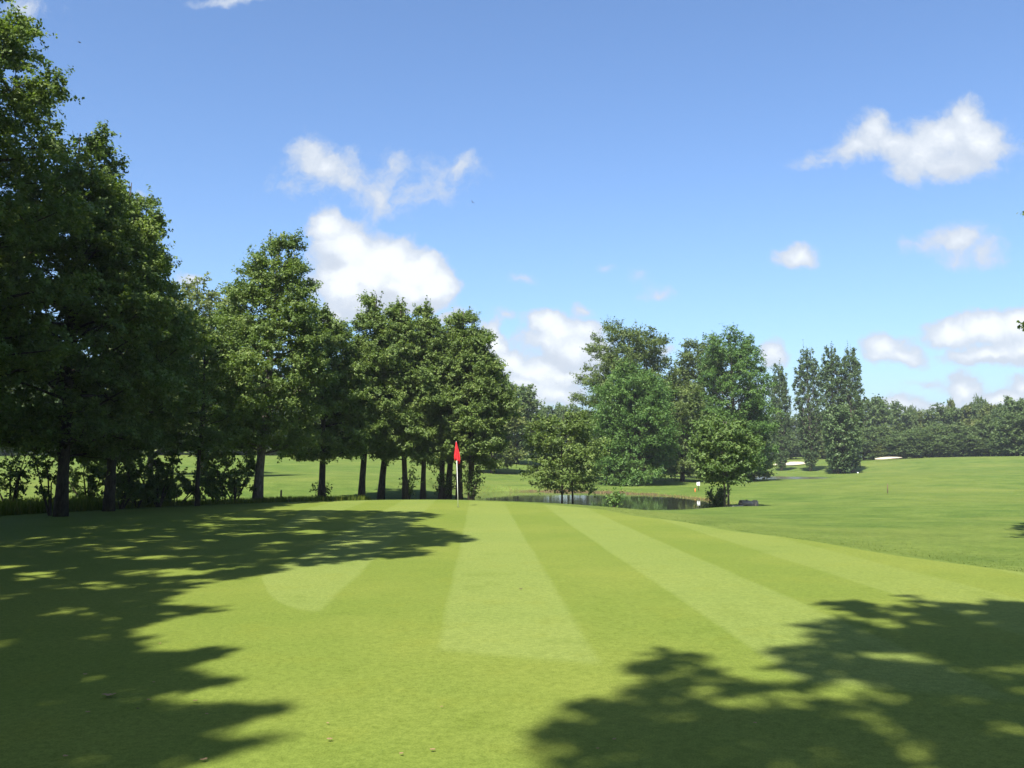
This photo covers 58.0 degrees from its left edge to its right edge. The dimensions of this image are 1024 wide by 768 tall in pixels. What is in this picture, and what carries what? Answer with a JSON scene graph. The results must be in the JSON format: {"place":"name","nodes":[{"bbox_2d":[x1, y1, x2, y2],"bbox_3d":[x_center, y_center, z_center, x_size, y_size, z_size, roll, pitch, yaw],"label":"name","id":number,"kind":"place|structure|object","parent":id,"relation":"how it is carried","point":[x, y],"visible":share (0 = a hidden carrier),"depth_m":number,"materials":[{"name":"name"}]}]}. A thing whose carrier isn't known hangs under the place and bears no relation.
{"place":"outdoors","nodes":[
{"label":"outdoors","id":0,"kind":"place"},
{"bbox_2d":[2,494,371,514],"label":"rank grass","id":1,"kind":"structure","parent":0,"point":[238,500],"depth_m":34.77,"materials":[{"name":"green plant"}]},
{"bbox_2d":[0,443,1023,572],"bbox_3d":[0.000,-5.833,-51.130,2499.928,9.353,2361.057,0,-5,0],"label":"ground","id":2,"kind":"structure","parent":0,"point":[937,502],"depth_m":49.31,"materials":[{"name":"green plant"}]},
{"bbox_2d":[0,447,52,502],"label":"shrub","id":3,"kind":"object","parent":2,"relation":"on","point":[11,474],"visible":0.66,"depth_m":28.17,"materials":[{"name":"green plant"}]},
{"bbox_2d":[1,381,59,454],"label":"woodland tree","id":4,"kind":"object","parent":2,"relation":"on","point":[24,419],"visible":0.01,"depth_m":119.85,"materials":[{"name":"green plant"}]},
{"bbox_2d":[23,422,71,515],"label":"sapling","id":5,"kind":"object","parent":2,"relation":"on","point":[44,493],"visible":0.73,"depth_m":26.32,"materials":[{"name":"green plant"}]},
{"bbox_2d":[0,0,108,409],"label":"alder tree","id":6,"kind":"object","parent":2,"relation":"on","point":[21,105],"visible":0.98,"depth_m":23.00,"materials":[{"name":"green plant"}]},
{"bbox_2d":[0,494,117,515],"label":"tall grass","id":7,"kind":"structure","parent":2,"relation":"on","point":[85,503],"depth_m":27.96,"materials":[{"name":"green plant"}]},
{"bbox_2d":[55,458,106,501],"bbox_3d":[-14.434,3.109,31.604,1.936,2.491,2.789,0,-5,0],"label":"shrub","id":8,"kind":"object","parent":2,"relation":"on","point":[89,479],"visible":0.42,"depth_m":30.89,"materials":[{"name":"green plant"}]},
{"bbox_2d":[0,119,187,516],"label":"alder tree","id":9,"kind":"object","parent":2,"relation":"on","point":[137,308],"visible":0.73,"depth_m":25.88,"materials":[{"name":"green plant"}]},
{"bbox_2d":[26,171,216,511],"bbox_3d":[-12.468,-1.438,29.012,6.064,11.313,5.556,0,-5,0],"label":"alder tree","id":10,"kind":"object","parent":2,"relation":"on","point":[180,341],"visible":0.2,"depth_m":28.66,"materials":[{"name":"green plant"}]},
{"bbox_2d":[94,451,152,508],"bbox_3d":[-12.677,3.119,30.013,1.700,2.130,1.251,-2,-5,25],"label":"shrub","id":11,"kind":"object","parent":2,"relation":"on","point":[125,486],"visible":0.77,"depth_m":29.91,"materials":[{"name":"green plant"}]},
{"bbox_2d":[95,454,179,507],"bbox_3d":[-12.514,3.256,30.819,2.759,1.976,1.756,0,-5,0],"label":"shrub","id":12,"kind":"object","parent":2,"relation":"on","point":[147,491],"visible":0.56,"depth_m":30.76,"materials":[{"name":"green plant"}]},
{"bbox_2d":[82,301,203,474],"bbox_3d":[-24.726,-0.375,63.843,9.170,13.853,9.629,-1,-5,13],"label":"oak tree","id":13,"kind":"object","parent":2,"relation":"on","point":[141,414],"visible":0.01,"depth_m":63.67,"materials":[{"name":"green plant"}]},
{"bbox_2d":[117,432,187,506],"bbox_3d":[-12.303,2.942,31.249,2.295,2.738,2.515,3,-5,-30],"label":"shrub","id":14,"kind":"object","parent":2,"relation":"on","point":[169,468],"visible":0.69,"depth_m":31.13,"materials":[{"name":"green plant"}]},
{"bbox_2d":[141,438,188,454],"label":"woodland tree","id":15,"kind":"object","parent":2,"relation":"on","point":[161,453],"visible":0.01,"depth_m":127.39,"materials":[{"name":"green plant"}]},
{"bbox_2d":[135,467,221,503],"bbox_3d":[-11.812,3.772,32.753,3.578,1.670,2.728,0,-5,0],"label":"shrub","id":16,"kind":"object","parent":2,"relation":"on","point":[187,483],"visible":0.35,"depth_m":32.51,"materials":[{"name":"green plant"}]},
{"bbox_2d":[145,308,286,505],"bbox_3d":[-10.815,0.906,32.574,5.818,7.205,4.636,0,-5,0],"label":"alder tree","id":17,"kind":"object","parent":2,"relation":"on","point":[228,371],"visible":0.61,"depth_m":31.95,"materials":[{"name":"green plant"}]},
{"bbox_2d":[154,271,277,473],"bbox_3d":[-19.115,-0.411,58.591,8.710,12.964,8.923,0,-5,0],"label":"oak tree","id":18,"kind":"object","parent":2,"relation":"on","point":[198,298],"visible":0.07,"depth_m":57.28,"materials":[{"name":"green plant"}]},
{"bbox_2d":[190,450,244,502],"bbox_3d":[-10.807,3.417,33.778,1.862,2.178,2.217,0,-5,0],"label":"shrub","id":19,"kind":"object","parent":2,"relation":"on","point":[208,477],"visible":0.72,"depth_m":33.73,"materials":[{"name":"green plant"}]},
{"bbox_2d":[202,448,260,502],"bbox_3d":[-10.543,3.526,35.176,2.293,2.254,2.404,0,-5,0],"label":"shrub","id":20,"kind":"object","parent":2,"relation":"on","point":[234,483],"visible":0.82,"depth_m":35.02,"materials":[{"name":"green plant"}]},
{"bbox_2d":[221,449,253,454],"bbox_3d":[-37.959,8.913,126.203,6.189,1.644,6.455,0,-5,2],"label":"woodland tree","id":21,"kind":"object","parent":2,"relation":"on","point":[240,452],"visible":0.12,"depth_m":125.13,"materials":[{"name":"green plant"}]},
{"bbox_2d":[255,445,282,454],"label":"woodland tree","id":22,"kind":"object","parent":2,"relation":"on","point":[274,453],"visible":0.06,"depth_m":124.01,"materials":[{"name":"green plant"}]},
{"bbox_2d":[200,227,339,502],"bbox_3d":[-9.560,-0.680,35.903,5.353,11.018,5.728,3,-6,-32],"label":"alder tree","id":23,"kind":"object","parent":2,"relation":"on","point":[263,331],"visible":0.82,"depth_m":35.22,"materials":[{"name":"green plant"}]},
{"bbox_2d":[261,382,303,447],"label":"woodland tree","id":24,"kind":"object","parent":2,"relation":"on","point":[284,416],"visible":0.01,"depth_m":131.50,"materials":[{"name":"green plant"}]},
{"bbox_2d":[309,482,332,496],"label":"shrub","id":25,"kind":"object","parent":2,"relation":"on","point":[327,489],"visible":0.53,"depth_m":40.11,"materials":[{"name":"green plant"}]},
{"bbox_2d":[267,294,388,496],"bbox_3d":[-8.160,0.693,39.737,5.603,9.299,5.433,0,-5,0],"label":"alder tree","id":26,"kind":"object","parent":2,"relation":"on","point":[341,334],"visible":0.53,"depth_m":39.28,"materials":[{"name":"green plant"}]},
{"bbox_2d":[316,289,425,495],"bbox_3d":[-6.586,0.648,42.338,5.283,9.986,4.839,0,-5,0],"label":"alder tree","id":27,"kind":"object","parent":2,"relation":"on","point":[376,321],"visible":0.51,"depth_m":41.41,"materials":[{"name":"green plant"}]},
{"bbox_2d":[343,295,444,499],"bbox_3d":[-5.700,0.768,43.676,4.926,9.903,5.080,4,-6,-37],"label":"alder tree","id":28,"kind":"object","parent":2,"relation":"on","point":[381,486],"visible":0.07,"depth_m":43.05,"materials":[{"name":"green plant"}]},
{"bbox_2d":[360,300,452,499],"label":"alder tree","id":29,"kind":"object","parent":2,"relation":"on","point":[410,338],"visible":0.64,"depth_m":42.05,"materials":[{"name":"green plant"}]},
{"bbox_2d":[398,464,422,499],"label":"shrub","id":30,"kind":"object","parent":2,"relation":"on","point":[410,492],"visible":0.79,"depth_m":43.09,"materials":[{"name":"green plant"}]},
{"bbox_2d":[399,295,462,499],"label":"alder tree","id":31,"kind":"object","parent":2,"relation":"on","point":[429,326],"visible":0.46,"depth_m":43.62,"materials":[{"name":"green plant"}]},
{"bbox_2d":[429,469,455,499],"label":"shrub","id":32,"kind":"object","parent":2,"relation":"on","point":[448,485],"visible":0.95,"depth_m":44.76,"materials":[{"name":"green plant"}]},
{"bbox_2d":[409,320,482,499],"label":"alder tree","id":33,"kind":"object","parent":2,"relation":"on","point":[441,495],"visible":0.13,"depth_m":43.92,"materials":[{"name":"green plant"}]},
{"bbox_2d":[419,311,506,498],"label":"alder tree","id":34,"kind":"object","parent":2,"relation":"on","point":[449,461],"visible":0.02,"depth_m":46.11,"materials":[{"name":"green plant"}]},
{"bbox_2d":[456,458,485,498],"bbox_3d":[-1.959,4.631,43.763,1.466,2.374,1.158,0,-5,0],"label":"shrub","id":35,"kind":"object","parent":2,"relation":"on","point":[476,482],"visible":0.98,"depth_m":43.65,"materials":[{"name":"green plant"}]},
{"bbox_2d":[427,306,519,499],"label":"alder tree","id":36,"kind":"object","parent":2,"relation":"on","point":[461,320],"visible":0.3,"depth_m":44.27,"materials":[{"name":"green plant"}]},
{"bbox_2d":[434,328,524,499],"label":"alder tree","id":37,"kind":"object","parent":2,"relation":"on","point":[482,388],"visible":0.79,"depth_m":43.35,"materials":[{"name":"green plant"}]},
{"bbox_2d":[462,387,530,473],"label":"oak tree","id":38,"kind":"object","parent":2,"relation":"on","point":[509,456],"visible":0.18,"depth_m":91.30,"materials":[{"name":"green plant"}]},
{"bbox_2d":[0,500,1023,767],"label":"putting green","id":39,"kind":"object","parent":2,"relation":"on","point":[376,632],"visible":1,"depth_m":7.94,"materials":[{"name":"green plant"}]},
{"bbox_2d":[454,442,459,494],"bbox_3d":[-1.850,3.097,31.150,0.200,2.304,0.168,2,-5,-20],"label":"flagstick","id":40,"kind":"object","parent":39,"relation":"on","point":[456,455],"visible":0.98,"depth_m":31.18,"materials":[{"name":"red fabric"}]},
{"bbox_2d":[496,380,544,463],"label":"oak tree","id":41,"kind":"object","parent":2,"relation":"on","point":[527,394],"visible":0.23,"depth_m":110.71,"materials":[{"name":"green plant"}]},
{"bbox_2d":[517,409,544,454],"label":"woodland tree","id":42,"kind":"object","parent":2,"relation":"on","point":[536,419],"visible":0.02,"depth_m":137.63,"materials":[{"name":"green plant"}]},
{"bbox_2d":[539,403,569,449],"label":"woodland tree","id":43,"kind":"object","parent":2,"relation":"on","point":[557,411],"visible":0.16,"depth_m":149.06,"materials":[{"name":"green plant"}]},
{"bbox_2d":[517,407,613,503],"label":"young tree","id":44,"kind":"object","parent":2,"relation":"on","point":[578,453],"visible":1,"depth_m":45.25,"materials":[{"name":"green plant"}]},
{"bbox_2d":[555,401,581,449],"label":"woodland tree","id":45,"kind":"object","parent":2,"relation":"on","point":[574,406],"visible":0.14,"depth_m":151.13,"materials":[{"name":"green plant"}]},
{"bbox_2d":[434,483,735,503],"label":"bank reeds","id":46,"kind":"object","parent":2,"relation":"on","point":[691,497],"visible":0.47,"depth_m":62.91,"materials":[{"name":"green plant"}]},
{"bbox_2d":[604,485,628,507],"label":"shrub","id":47,"kind":"object","parent":2,"relation":"on","point":[617,500],"visible":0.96,"depth_m":42.31,"materials":[{"name":"green plant"}]},
{"bbox_2d":[568,316,694,476],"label":"oak tree","id":48,"kind":"object","parent":2,"relation":"on","point":[639,339],"visible":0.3,"depth_m":83.74,"materials":[{"name":"green plant"}]},
{"bbox_2d":[585,356,688,485],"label":"maple tree","id":49,"kind":"object","parent":2,"relation":"on","point":[644,417],"visible":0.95,"depth_m":75.53,"materials":[{"name":"green plant"}]},
{"bbox_2d":[662,370,710,481],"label":"oak tree","id":50,"kind":"object","parent":2,"relation":"on","point":[683,468],"visible":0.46,"depth_m":85.01,"materials":[{"name":"green plant"}]},
{"bbox_2d":[668,332,737,477],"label":"oak tree","id":51,"kind":"object","parent":2,"relation":"on","point":[686,356],"visible":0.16,"depth_m":97.41,"materials":[{"name":"green plant"}]},
{"bbox_2d":[705,483,730,507],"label":"shrub","id":52,"kind":"object","parent":2,"relation":"on","point":[716,500],"visible":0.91,"depth_m":45.82,"materials":[{"name":"green plant"}]},
{"bbox_2d":[684,411,768,506],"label":"young tree","id":53,"kind":"object","parent":2,"relation":"on","point":[729,433],"visible":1,"depth_m":44.44,"materials":[{"name":"green plant"}]},
{"bbox_2d":[690,324,784,476],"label":"oak tree","id":54,"kind":"object","parent":2,"relation":"on","point":[739,361],"visible":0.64,"depth_m":89.83,"materials":[{"name":"green plant"}]},
{"bbox_2d":[738,500,752,505],"bbox_3d":[11.633,5.964,45.847,0.779,0.466,0.680,0,-5,0],"label":"boulder","id":55,"kind":"object","parent":2,"relation":"on","point":[745,502],"visible":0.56,"depth_m":45.68,"materials":[{"name":"grey stone"}]},
{"bbox_2d":[751,500,758,505],"bbox_3d":[12.042,5.969,45.972,0.447,0.425,0.448,0,-5,0],"label":"boulder","id":56,"kind":"object","parent":2,"relation":"on","point":[755,502],"visible":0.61,"depth_m":45.81,"materials":[{"name":"grey stone"}]},
{"bbox_2d":[730,387,780,479],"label":"oak tree","id":57,"kind":"object","parent":2,"relation":"on","point":[767,475],"visible":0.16,"depth_m":92.02,"materials":[{"name":"green plant"}]},
{"bbox_2d":[764,418,782,456],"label":"woodland tree","id":58,"kind":"object","parent":2,"relation":"on","point":[769,422],"visible":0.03,"depth_m":202.08,"materials":[{"name":"green plant"}]},
{"bbox_2d":[766,360,792,470],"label":"poplar tree","id":59,"kind":"object","parent":2,"relation":"on","point":[780,389],"visible":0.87,"depth_m":141.43,"materials":[{"name":"green plant"}]},
{"bbox_2d":[766,433,802,458],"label":"woodland tree","id":60,"kind":"object","parent":2,"relation":"on","point":[793,451],"visible":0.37,"depth_m":187.95,"materials":[{"name":"green plant"}]},
{"bbox_2d":[776,414,810,456],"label":"woodland tree","id":61,"kind":"object","parent":2,"relation":"on","point":[794,430],"visible":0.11,"depth_m":201.57,"materials":[{"name":"green plant"}]},
{"bbox_2d":[791,345,822,470],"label":"poplar tree","id":62,"kind":"object","parent":2,"relation":"on","point":[810,436],"visible":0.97,"depth_m":137.44,"materials":[{"name":"green plant"}]},
{"bbox_2d":[806,436,826,458],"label":"woodland tree","id":63,"kind":"object","parent":2,"relation":"on","point":[822,452],"visible":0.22,"depth_m":185.86,"materials":[{"name":"green plant"}]},
{"bbox_2d":[816,341,847,472],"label":"poplar tree","id":64,"kind":"object","parent":2,"relation":"on","point":[827,372],"visible":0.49,"depth_m":130.95,"materials":[{"name":"green plant"}]},
{"bbox_2d":[820,402,865,473],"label":"oak tree","id":65,"kind":"object","parent":2,"relation":"on","point":[843,438],"visible":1,"depth_m":125.93,"materials":[{"name":"green plant"}]},
{"bbox_2d":[834,341,865,471],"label":"poplar tree","id":66,"kind":"object","parent":2,"relation":"on","point":[852,380],"visible":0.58,"depth_m":129.59,"materials":[{"name":"green plant"}]},
{"bbox_2d":[857,431,882,459],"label":"woodland tree","id":67,"kind":"object","parent":2,"relation":"on","point":[870,441],"visible":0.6,"depth_m":164.11,"materials":[{"name":"green plant"}]},
{"bbox_2d":[845,393,896,429],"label":"woodland tree","id":68,"kind":"object","parent":2,"relation":"on","point":[874,408],"visible":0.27,"depth_m":181.60,"materials":[{"name":"green plant"}]},
{"bbox_2d":[861,423,892,458],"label":"woodland tree","id":69,"kind":"object","parent":2,"relation":"on","point":[882,429],"visible":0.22,"depth_m":173.54,"materials":[{"name":"green plant"}]},
{"bbox_2d":[866,443,893,459],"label":"woodland tree","id":70,"kind":"object","parent":2,"relation":"on","point":[879,453],"visible":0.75,"depth_m":163.50,"materials":[{"name":"green plant"}]},
{"bbox_2d":[865,397,912,436],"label":"woodland tree","id":71,"kind":"object","parent":2,"relation":"on","point":[894,410],"visible":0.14,"depth_m":187.58,"materials":[{"name":"green plant"}]},
{"bbox_2d":[878,430,914,456],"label":"woodland tree","id":72,"kind":"object","parent":2,"relation":"on","point":[896,434],"visible":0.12,"depth_m":172.59,"materials":[{"name":"green plant"}]},
{"bbox_2d":[878,437,921,458],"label":"woodland tree","id":73,"kind":"object","parent":2,"relation":"on","point":[892,443],"visible":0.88,"depth_m":162.25,"materials":[{"name":"green plant"}]},
{"bbox_2d":[902,404,919,429],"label":"woodland tree","id":74,"kind":"object","parent":2,"relation":"on","point":[915,422],"visible":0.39,"depth_m":189.45,"materials":[{"name":"green plant"}]},
{"bbox_2d":[897,428,941,457],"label":"woodland tree","id":75,"kind":"object","parent":2,"relation":"on","point":[926,438],"visible":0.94,"depth_m":161.22,"materials":[{"name":"green plant"}]},
{"bbox_2d":[913,408,929,456],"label":"woodland tree","id":76,"kind":"object","parent":2,"relation":"on","point":[919,420],"visible":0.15,"depth_m":191.27,"materials":[{"name":"green plant"}]},
{"bbox_2d":[899,426,944,457],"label":"woodland tree","id":77,"kind":"object","parent":2,"relation":"on","point":[914,430],"visible":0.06,"depth_m":170.52,"materials":[{"name":"green plant"}]},
{"bbox_2d":[919,402,962,455],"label":"woodland tree","id":78,"kind":"object","parent":2,"relation":"on","point":[936,418],"visible":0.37,"depth_m":186.41,"materials":[{"name":"green plant"}]},
{"bbox_2d":[930,443,960,456],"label":"woodland tree","id":79,"kind":"object","parent":2,"relation":"on","point":[948,452],"visible":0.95,"depth_m":160.53,"materials":[{"name":"green plant"}]},
{"bbox_2d":[921,421,972,456],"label":"woodland tree","id":80,"kind":"object","parent":2,"relation":"on","point":[942,430],"visible":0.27,"depth_m":168.22,"materials":[{"name":"green plant"}]},
{"bbox_2d":[943,398,954,417],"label":"woodland tree","id":81,"kind":"object","parent":2,"relation":"on","point":[950,402],"visible":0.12,"depth_m":192.06,"materials":[{"name":"green plant"}]},
{"bbox_2d":[950,402,975,456],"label":"woodland tree","id":82,"kind":"object","parent":2,"relation":"on","point":[965,416],"visible":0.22,"depth_m":185.28,"materials":[{"name":"green plant"}]},
{"bbox_2d":[941,433,986,456],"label":"woodland tree","id":83,"kind":"object","parent":2,"relation":"on","point":[969,440],"visible":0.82,"depth_m":160.23,"materials":[{"name":"green plant"}]},
{"bbox_2d":[952,424,991,456],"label":"woodland tree","id":84,"kind":"object","parent":2,"relation":"on","point":[974,428],"visible":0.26,"depth_m":166.23,"materials":[{"name":"green plant"}]},
{"bbox_2d":[969,393,988,456],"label":"woodland tree","id":85,"kind":"object","parent":2,"relation":"on","point":[978,404],"visible":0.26,"depth_m":183.77,"materials":[{"name":"green plant"}]},
{"bbox_2d":[969,439,1004,456],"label":"woodland tree","id":86,"kind":"object","parent":2,"relation":"on","point":[982,451],"visible":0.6,"depth_m":158.73,"materials":[{"name":"green plant"}]},
{"bbox_2d":[970,402,1007,455],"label":"woodland tree","id":87,"kind":"object","parent":2,"relation":"on","point":[986,409],"visible":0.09,"depth_m":180.11,"materials":[{"name":"green plant"}]},
{"bbox_2d":[967,414,1014,455],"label":"woodland tree","id":88,"kind":"object","parent":2,"relation":"on","point":[985,431],"visible":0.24,"depth_m":163.17,"materials":[{"name":"green plant"}]},
{"bbox_2d":[979,429,1023,455],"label":"woodland tree","id":89,"kind":"object","parent":2,"relation":"on","point":[991,439],"visible":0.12,"depth_m":157.28,"materials":[{"name":"green plant"}]},
{"bbox_2d":[986,399,1017,418],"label":"woodland tree","id":90,"kind":"object","parent":2,"relation":"on","point":[995,413],"visible":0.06,"depth_m":176.19,"materials":[{"name":"green plant"}]},
{"bbox_2d":[986,407,1023,455],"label":"woodland tree","id":91,"kind":"object","parent":2,"relation":"on","point":[1006,422],"visible":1,"depth_m":148.82,"materials":[{"name":"green plant"}]},
{"bbox_2d":[992,395,1023,455],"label":"woodland tree","id":92,"kind":"object","parent":2,"relation":"on","point":[1011,404],"visible":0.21,"depth_m":160.06,"materials":[{"name":"green plant"}]},
{"bbox_2d":[1015,397,1023,426],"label":"woodland tree","id":93,"kind":"object","parent":2,"relation":"on","point":[1021,401],"visible":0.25,"depth_m":157.87,"materials":[{"name":"green plant"}]},
{"bbox_2d":[1016,211,1023,331],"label":"broadleaf tree","id":94,"kind":"object","parent":2,"relation":"on","point":[1019,326],"visible":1,"depth_m":17.19,"materials":[{"name":"green plant"}]},
{"bbox_2d":[0,0,1023,434],"label":"sky","id":95,"kind":"structure","parent":0,"point":[794,174],"materials":[{"name":"blue"}]},
{"bbox_2d":[463,492,721,509],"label":"pond water","id":96,"kind":"structure","parent":0,"point":[641,502],"depth_m":55.62,"materials":[{"name":"green liquid"}]},
{"bbox_2d":[773,462,804,464],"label":"bunker sand","id":97,"kind":"structure","parent":0,"point":[793,463],"depth_m":160.00,"materials":[{"name":"white sand"}]},
{"bbox_2d":[756,477,826,478],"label":"pond water","id":98,"kind":"structure","parent":0,"point":[792,477],"depth_m":113.38,"materials":[{"name":"grey liquid"}]},
{"bbox_2d":[875,457,901,458],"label":"bunker sand","id":99,"kind":"structure","parent":0,"point":[887,457],"depth_m":150.67,"materials":[{"name":"white sand"}]}
]}

